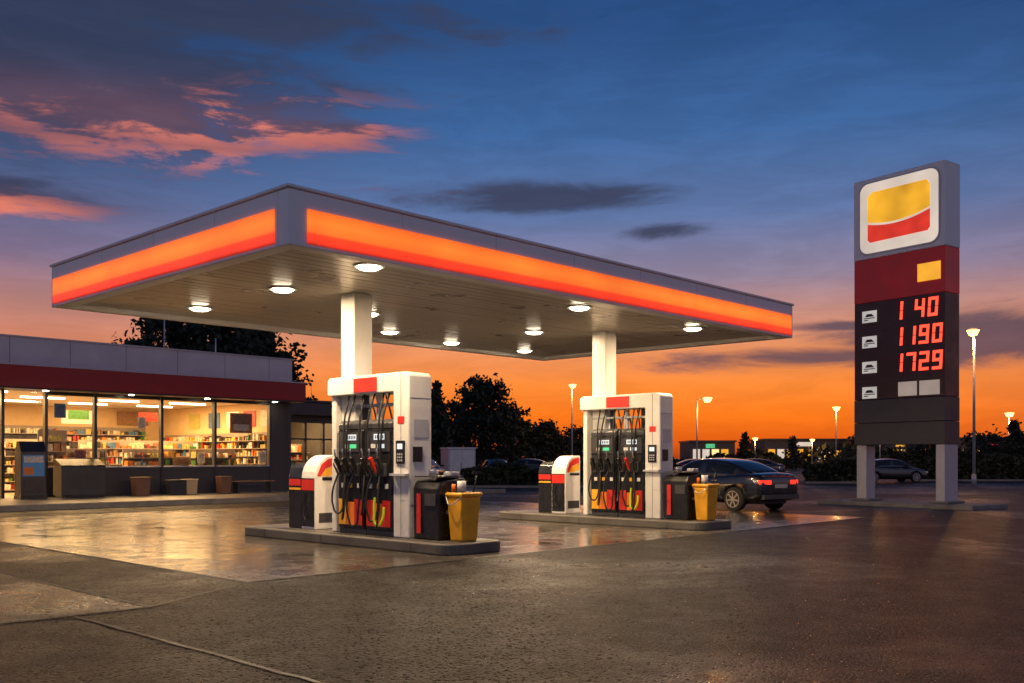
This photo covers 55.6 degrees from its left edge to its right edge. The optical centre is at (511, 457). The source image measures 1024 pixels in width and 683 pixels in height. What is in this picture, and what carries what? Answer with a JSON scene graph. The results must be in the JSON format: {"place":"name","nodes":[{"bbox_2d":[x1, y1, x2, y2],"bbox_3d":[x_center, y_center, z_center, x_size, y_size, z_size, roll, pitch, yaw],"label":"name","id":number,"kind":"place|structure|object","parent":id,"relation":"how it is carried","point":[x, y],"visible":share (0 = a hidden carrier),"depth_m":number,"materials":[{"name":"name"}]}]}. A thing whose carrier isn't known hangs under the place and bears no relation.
{"place":"outdoors","nodes":[
{"label":"outdoors","id":0,"kind":"place"},
{"bbox_2d":[0,488,484,504],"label":"store pavement","id":1,"kind":"structure","parent":0,"point":[54,500],"depth_m":33.25,"materials":[{"name":"concrete"}]},
{"bbox_2d":[14,441,46,498],"bbox_3d":[-15.924,0.400,32.152,0.600,1.900,0.840,0,0,44],"label":"promo stand","id":2,"kind":"object","parent":1,"relation":"on","point":[30,469],"visible":1,"depth_m":31.94,"materials":[{"name":"black plastic"}]},
{"bbox_2d":[53,459,105,497],"bbox_3d":[-14.905,0.690,33.507,0.708,1.320,1.500,0,0,44],"label":"ice chest","id":3,"kind":"object","parent":1,"relation":"on","point":[76,478],"visible":0.99,"depth_m":33.19,"materials":[{"name":"black plastic"}]},
{"bbox_2d":[130,477,150,495],"bbox_3d":[-13.329,1.015,34.879,0.480,0.670,0.590,0,0,44],"label":"planter box","id":4,"kind":"object","parent":1,"relation":"on","point":[140,486],"visible":1,"depth_m":34.72,"materials":[{"name":"brown ceramic"}]},
{"bbox_2d":[164,480,186,494],"bbox_3d":[-12.409,1.075,35.846,0.480,0.550,0.640,0,0,44],"label":"planter box","id":5,"kind":"object","parent":1,"relation":"on","point":[175,487],"visible":1,"depth_m":35.67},
{"bbox_2d":[180,479,198,493],"bbox_3d":[-12.026,1.065,36.248,0.480,0.570,0.490,0,0,44],"label":"planter box","id":6,"kind":"object","parent":1,"relation":"on","point":[191,486],"visible":0.85,"depth_m":36.08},
{"bbox_2d":[215,476,231,492],"bbox_3d":[-11.060,1.025,37.263,0.480,0.650,0.490,0,0,44],"label":"planter box","id":7,"kind":"object","parent":1,"relation":"on","point":[223,484],"visible":0.98,"depth_m":37.11,"materials":[{"name":"brown wood"}]},
{"bbox_2d":[231,480,274,492],"bbox_3d":[-10.169,1.120,38.069,0.420,0.460,1.800,0,0,44],"label":"bench","id":8,"kind":"object","parent":1,"relation":"on","point":[236,486],"visible":0.94,"depth_m":37.96,"materials":[{"name":"brown wood"}]},
{"bbox_2d":[0,459,1023,682],"bbox_3d":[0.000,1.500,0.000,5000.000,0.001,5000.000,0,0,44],"label":"ground","id":9,"kind":"structure","parent":0,"point":[879,594],"depth_m":9.44,"materials":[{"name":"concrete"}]},
{"bbox_2d":[0,574,144,622],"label":"side slab","id":10,"kind":"structure","parent":9,"relation":"on","point":[21,599],"depth_m":10.06,"materials":[{"name":"concrete"}]},
{"bbox_2d":[121,329,181,348],"bbox_3d":[-22.583,-3.194,59.877,6.108,9.388,5.944,0,0,22],"label":"broadleaf tree","id":11,"kind":"object","parent":9,"relation":"on","point":[144,341],"visible":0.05,"depth_m":59.42,"materials":[{"name":"green plant"}]},
{"bbox_2d":[0,320,331,497],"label":"convenience store","id":12,"kind":"structure","parent":9,"relation":"on","point":[123,413],"depth_m":38.44,"materials":[{"name":"grey metal"}]},
{"bbox_2d":[0,389,285,497],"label":"window frames","id":13,"kind":"structure","parent":12,"relation":"in","point":[118,480],"depth_m":37.22,"materials":[{"name":"grey metal"}]},
{"bbox_2d":[111,317,221,351],"bbox_3d":[-21.276,-4.255,62.439,9.533,11.510,7.931,0,0,10],"label":"broadleaf tree","id":14,"kind":"object","parent":9,"relation":"on","point":[180,336],"visible":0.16,"depth_m":61.34,"materials":[{"name":"green plant"}]},
{"bbox_2d":[156,323,235,350],"bbox_3d":[-21.096,-4.423,66.363,8.892,11.847,8.588,0,0,44],"label":"broadleaf tree","id":15,"kind":"object","parent":9,"relation":"on","point":[204,328],"visible":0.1,"depth_m":64.39,"materials":[{"name":"green plant"}]},
{"bbox_2d":[186,325,272,354],"bbox_3d":[-18.393,-4.270,63.547,8.117,11.539,7.065,0,0,44],"label":"broadleaf tree","id":16,"kind":"object","parent":9,"relation":"on","point":[224,332],"visible":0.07,"depth_m":62.63,"materials":[{"name":"green plant"}]},
{"bbox_2d":[0,489,505,511],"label":"store kerb","id":17,"kind":"structure","parent":9,"relation":"on","point":[4,508],"depth_m":30.28,"materials":[{"name":"concrete"}]},
{"bbox_2d":[218,329,307,381],"bbox_3d":[-16.006,-3.507,62.122,6.682,10.014,6.492,0,0,8],"label":"broadleaf tree","id":18,"kind":"object","parent":9,"relation":"on","point":[260,343],"visible":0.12,"depth_m":61.13,"materials":[{"name":"green plant"}]},
{"bbox_2d":[274,351,318,399],"bbox_3d":[-15.371,-2.785,63.898,5.559,8.569,5.102,0,0,44],"label":"broadleaf tree","id":19,"kind":"object","parent":9,"relation":"on","point":[296,377],"visible":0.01,"depth_m":63.41,"materials":[{"name":"green plant"}]},
{"bbox_2d":[0,501,863,581],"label":"forecourt slab","id":20,"kind":"structure","parent":9,"relation":"on","point":[252,565],"depth_m":18.07,"materials":[{"name":"concrete"}]},
{"bbox_2d":[245,523,499,555],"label":"pump island","id":21,"kind":"structure","parent":20,"relation":"on","point":[410,545],"depth_m":16.00,"materials":[{"name":"grey concrete"}]},
{"bbox_2d":[289,455,331,529],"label":"air water unit","id":22,"kind":"structure","parent":21,"relation":"on","point":[310,491],"depth_m":17.99,"materials":[{"name":"white paint"}]},
{"bbox_2d":[328,371,430,538],"bbox_3d":[-2.256,-0.051,16.820,2.260,2.730,1.147,0,0,44],"label":"fuel pump","id":23,"kind":"object","parent":21,"relation":"on","point":[379,462],"visible":0.94,"depth_m":16.25,"materials":[{"name":"white paint"}]},
{"bbox_2d":[49,183,793,430],"bbox_3d":[-1.026,-1.165,20.681,7.960,4.970,14.010,0,0,44],"label":"station canopy","id":24,"kind":"object","parent":21,"relation":"on","point":[357,277],"visible":0.96,"depth_m":17.25,"materials":[{"name":"white metal"}]},
{"bbox_2d":[413,470,464,540],"bbox_3d":[-1.178,0.754,15.812,0.632,1.120,0.635,0,0,44],"label":"litter cabinet","id":25,"kind":"object","parent":21,"relation":"on","point":[431,517],"visible":0.83,"depth_m":15.56,"materials":[{"name":"black plastic"}]},
{"bbox_2d":[445,471,482,541],"bbox_3d":[-0.782,0.764,15.425,0.410,1.100,0.549,0,0,44],"label":"yellow bucket bin","id":26,"kind":"object","parent":21,"relation":"on","point":[463,506],"visible":1,"depth_m":15.32,"materials":[{"name":"plastic"}]},
{"bbox_2d":[0,502,866,682],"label":"expansion joints","id":27,"kind":"object","parent":20,"relation":"on","point":[245,662],"visible":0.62,"depth_m":11.29,"materials":[{"name":"grey concrete"}]},
{"bbox_2d":[499,510,730,530],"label":"pump island","id":28,"kind":"structure","parent":20,"relation":"on","point":[582,518],"depth_m":21.41,"materials":[{"name":"grey concrete"}]},
{"bbox_2d":[539,456,579,513],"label":"air water unit","id":29,"kind":"structure","parent":28,"relation":"on","point":[559,484],"depth_m":23.16,"materials":[{"name":"white paint"}]},
{"bbox_2d":[580,393,672,518],"bbox_3d":[2.611,-0.051,21.935,2.260,2.730,1.147,0,0,44],"label":"fuel pump","id":30,"kind":"object","parent":28,"relation":"on","point":[624,473],"visible":0.99,"depth_m":21.51,"materials":[{"name":"white paint"}]},
{"bbox_2d":[664,467,701,519],"bbox_3d":[3.689,0.754,20.927,0.632,1.120,0.635,0,0,44],"label":"litter cabinet","id":31,"kind":"object","parent":28,"relation":"on","point":[679,500],"visible":0.85,"depth_m":20.69,"materials":[{"name":"black plastic"}]},
{"bbox_2d":[692,468,719,520],"bbox_3d":[4.085,0.764,20.540,0.410,1.100,0.549,0,0,44],"label":"yellow bucket bin","id":32,"kind":"object","parent":28,"relation":"on","point":[705,493],"visible":1,"depth_m":20.44,"materials":[{"name":"plastic"}]},
{"bbox_2d":[431,459,446,477],"bbox_3d":[-5.308,0.771,57.969,2.040,1.459,4.664,0,0,15],"label":"parked car","id":33,"kind":"object","parent":9,"relation":"on","point":[435,465],"visible":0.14,"depth_m":58.12,"materials":[{"name":"paint"}]},
{"bbox_2d":[431,380,455,465],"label":"pine tree","id":34,"kind":"object","parent":9,"relation":"on","point":[440,431],"visible":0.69,"depth_m":71.65,"materials":[{"name":"green plant"}]},
{"bbox_2d":[440,447,475,477],"bbox_3d":[-3.550,0.400,64.000,2.000,2.200,1.500,0,0,-25],"label":"storage cabinet","id":35,"kind":"object","parent":9,"relation":"on","point":[455,459],"visible":0.67,"depth_m":63.33,"materials":[{"name":"grey metal"}]},
{"bbox_2d":[444,399,477,451],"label":"broadleaf tree","id":36,"kind":"object","parent":9,"relation":"on","point":[452,412],"visible":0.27,"depth_m":83.28,"materials":[{"name":"green plant"}]},
{"bbox_2d":[445,373,523,466],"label":"broadleaf tree","id":37,"kind":"object","parent":9,"relation":"on","point":[482,395],"visible":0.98,"depth_m":78.92,"materials":[{"name":"green plant"}]},
{"bbox_2d":[478,459,506,466],"bbox_3d":[-1.194,0.771,65.968,2.040,1.459,4.664,0,0,-10],"label":"parked car","id":38,"kind":"object","parent":9,"relation":"on","point":[486,462],"visible":0.16,"depth_m":64.99,"materials":[{"name":"grey paint"}]},
{"bbox_2d":[484,403,537,462],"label":"broadleaf tree","id":39,"kind":"object","parent":9,"relation":"on","point":[522,427],"visible":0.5,"depth_m":90.97,"materials":[{"name":"green plant"}]},
{"bbox_2d":[459,460,582,487],"bbox_3d":[2.450,0.783,50.000,10.700,1.500,2.000,0,0,0],"label":"hedge","id":40,"kind":"object","parent":9,"relation":"on","point":[498,474],"visible":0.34,"depth_m":49.48,"materials":[{"name":"plant"}]},
{"bbox_2d":[512,459,545,467],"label":"parked car","id":41,"kind":"object","parent":9,"relation":"on","point":[534,463],"visible":0.15,"depth_m":69.23,"materials":[{"name":"grey paint"}]},
{"bbox_2d":[518,419,576,461],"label":"broadleaf tree","id":42,"kind":"object","parent":9,"relation":"on","point":[545,433],"visible":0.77,"depth_m":103.92,"materials":[{"name":"green plant"}]},
{"bbox_2d":[558,424,582,462],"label":"broadleaf tree","id":43,"kind":"object","parent":9,"relation":"on","point":[578,448],"visible":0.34,"depth_m":113.55,"materials":[{"name":"green plant"}]},
{"bbox_2d":[569,383,575,455],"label":"street lamp","id":44,"kind":"object","parent":9,"relation":"on","point":[572,385],"visible":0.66,"depth_m":85.95,"materials":[{"name":"grey metal"}]},
{"bbox_2d":[696,397,712,458],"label":"street lamp","id":45,"kind":"object","parent":9,"relation":"on","point":[707,399],"visible":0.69,"depth_m":91.95,"materials":[{"name":"grey metal"}]},
{"bbox_2d":[679,440,736,459],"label":"retail building","id":46,"kind":"structure","parent":9,"relation":"on","point":[707,448],"depth_m":165.00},
{"bbox_2d":[673,460,765,469],"bbox_3d":[12.500,0.767,64.000,8.600,1.525,2.000,0,0,0],"label":"hedge","id":47,"kind":"object","parent":9,"relation":"on","point":[677,465],"visible":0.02,"depth_m":63.49,"materials":[{"name":"plant"}]},
{"bbox_2d":[475,435,980,465],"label":"distant trees","id":48,"kind":"object","parent":9,"relation":"on","point":[886,452],"visible":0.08,"depth_m":153.28,"materials":[{"name":"green plant"}]},
{"bbox_2d":[673,458,798,510],"bbox_3d":[6.176,0.749,29.180,2.101,1.502,4.898,0,0,-34],"label":"parked car","id":49,"kind":"object","parent":9,"relation":"on","point":[742,482],"visible":0.64,"depth_m":27.47,"materials":[{"name":"paint"}]},
{"bbox_2d":[676,459,698,465],"bbox_3d":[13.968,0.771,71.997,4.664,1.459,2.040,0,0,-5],"label":"windshield","id":50,"kind":"object","parent":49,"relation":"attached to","point":[684,462],"visible":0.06,"depth_m":71.30,"materials":[{"name":"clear glass"}]},
{"bbox_2d":[746,459,785,472],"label":"car","id":51,"kind":"object","parent":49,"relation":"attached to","point":[779,468],"visible":0.24,"depth_m":73.08,"materials":[{"name":"black metal"}]},
{"bbox_2d":[736,431,755,459],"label":"pine tree","id":52,"kind":"object","parent":9,"relation":"on","point":[745,453],"visible":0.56,"depth_m":109.71,"materials":[{"name":"green plant"}]},
{"bbox_2d":[781,435,804,469],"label":"pine tree","id":53,"kind":"object","parent":9,"relation":"on","point":[793,461],"visible":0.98,"depth_m":124.61,"materials":[{"name":"green plant"}]},
{"bbox_2d":[750,439,851,462],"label":"retail building","id":54,"kind":"structure","parent":9,"relation":"on","point":[778,446],"depth_m":165.00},
{"bbox_2d":[798,456,856,483],"bbox_3d":[19.250,0.680,58.000,4.100,1.728,2.100,0,0,0],"label":"hedge","id":55,"kind":"object","parent":9,"relation":"on","point":[840,470],"visible":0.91,"depth_m":57.44,"materials":[{"name":"plant"}]},
{"bbox_2d":[833,406,839,457],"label":"street lamp","id":56,"kind":"object","parent":9,"relation":"on","point":[836,408],"visible":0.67,"depth_m":123.95,"materials":[{"name":"grey metal"}]},
{"bbox_2d":[875,445,915,457],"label":"retail building","id":57,"kind":"structure","parent":9,"relation":"on","point":[895,446],"depth_m":170.00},
{"bbox_2d":[875,459,927,482],"bbox_3d":[23.168,0.771,59.994,4.664,1.459,2.040,0,0,-10],"label":"parked car","id":58,"kind":"object","parent":9,"relation":"on","point":[891,469],"visible":0.6,"depth_m":59.23,"materials":[{"name":"paint"}]},
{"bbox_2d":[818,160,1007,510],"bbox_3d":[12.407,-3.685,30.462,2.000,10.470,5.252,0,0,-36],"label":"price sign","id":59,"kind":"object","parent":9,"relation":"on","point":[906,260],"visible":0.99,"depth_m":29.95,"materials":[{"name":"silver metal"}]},
{"bbox_2d":[893,444,959,462],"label":"broadleaf tree","id":60,"kind":"object","parent":9,"relation":"on","point":[920,452],"visible":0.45,"depth_m":84.56,"materials":[{"name":"green plant"}]},
{"bbox_2d":[905,453,1023,480],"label":"hedge","id":61,"kind":"object","parent":9,"relation":"on","point":[1000,467],"visible":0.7,"depth_m":63.36,"materials":[{"name":"plant"}]},
{"bbox_2d":[966,328,978,484],"bbox_3d":[25.612,-2.850,54.000,0.676,8.700,0.676,0,0,0],"label":"street lamp","id":62,"kind":"object","parent":9,"relation":"on","point":[973,332],"visible":0.93,"depth_m":53.94,"materials":[{"name":"grey metal"}]},
{"bbox_2d":[958,437,1004,449],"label":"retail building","id":63,"kind":"structure","parent":9,"relation":"on","point":[962,441],"depth_m":160.00,"materials":[{"name":"black"}]},
{"bbox_2d":[958,424,1008,459],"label":"broadleaf tree","id":64,"kind":"object","parent":9,"relation":"on","point":[994,439],"visible":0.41,"depth_m":74.13,"materials":[{"name":"green plant"}]},
{"bbox_2d":[995,418,1023,459],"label":"pine tree","id":65,"kind":"object","parent":9,"relation":"on","point":[1014,445],"visible":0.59,"depth_m":69.70,"materials":[{"name":"green plant"}]},
{"bbox_2d":[1005,412,1013,434],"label":"street lamp","id":66,"kind":"object","parent":9,"relation":"on","point":[1009,414],"visible":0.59,"depth_m":109.86,"materials":[{"name":"grey metal"}]},
{"bbox_2d":[0,0,1023,458],"label":"sky","id":67,"kind":"structure","parent":0,"point":[723,143],"materials":[{"name":"blue"}]}
]}

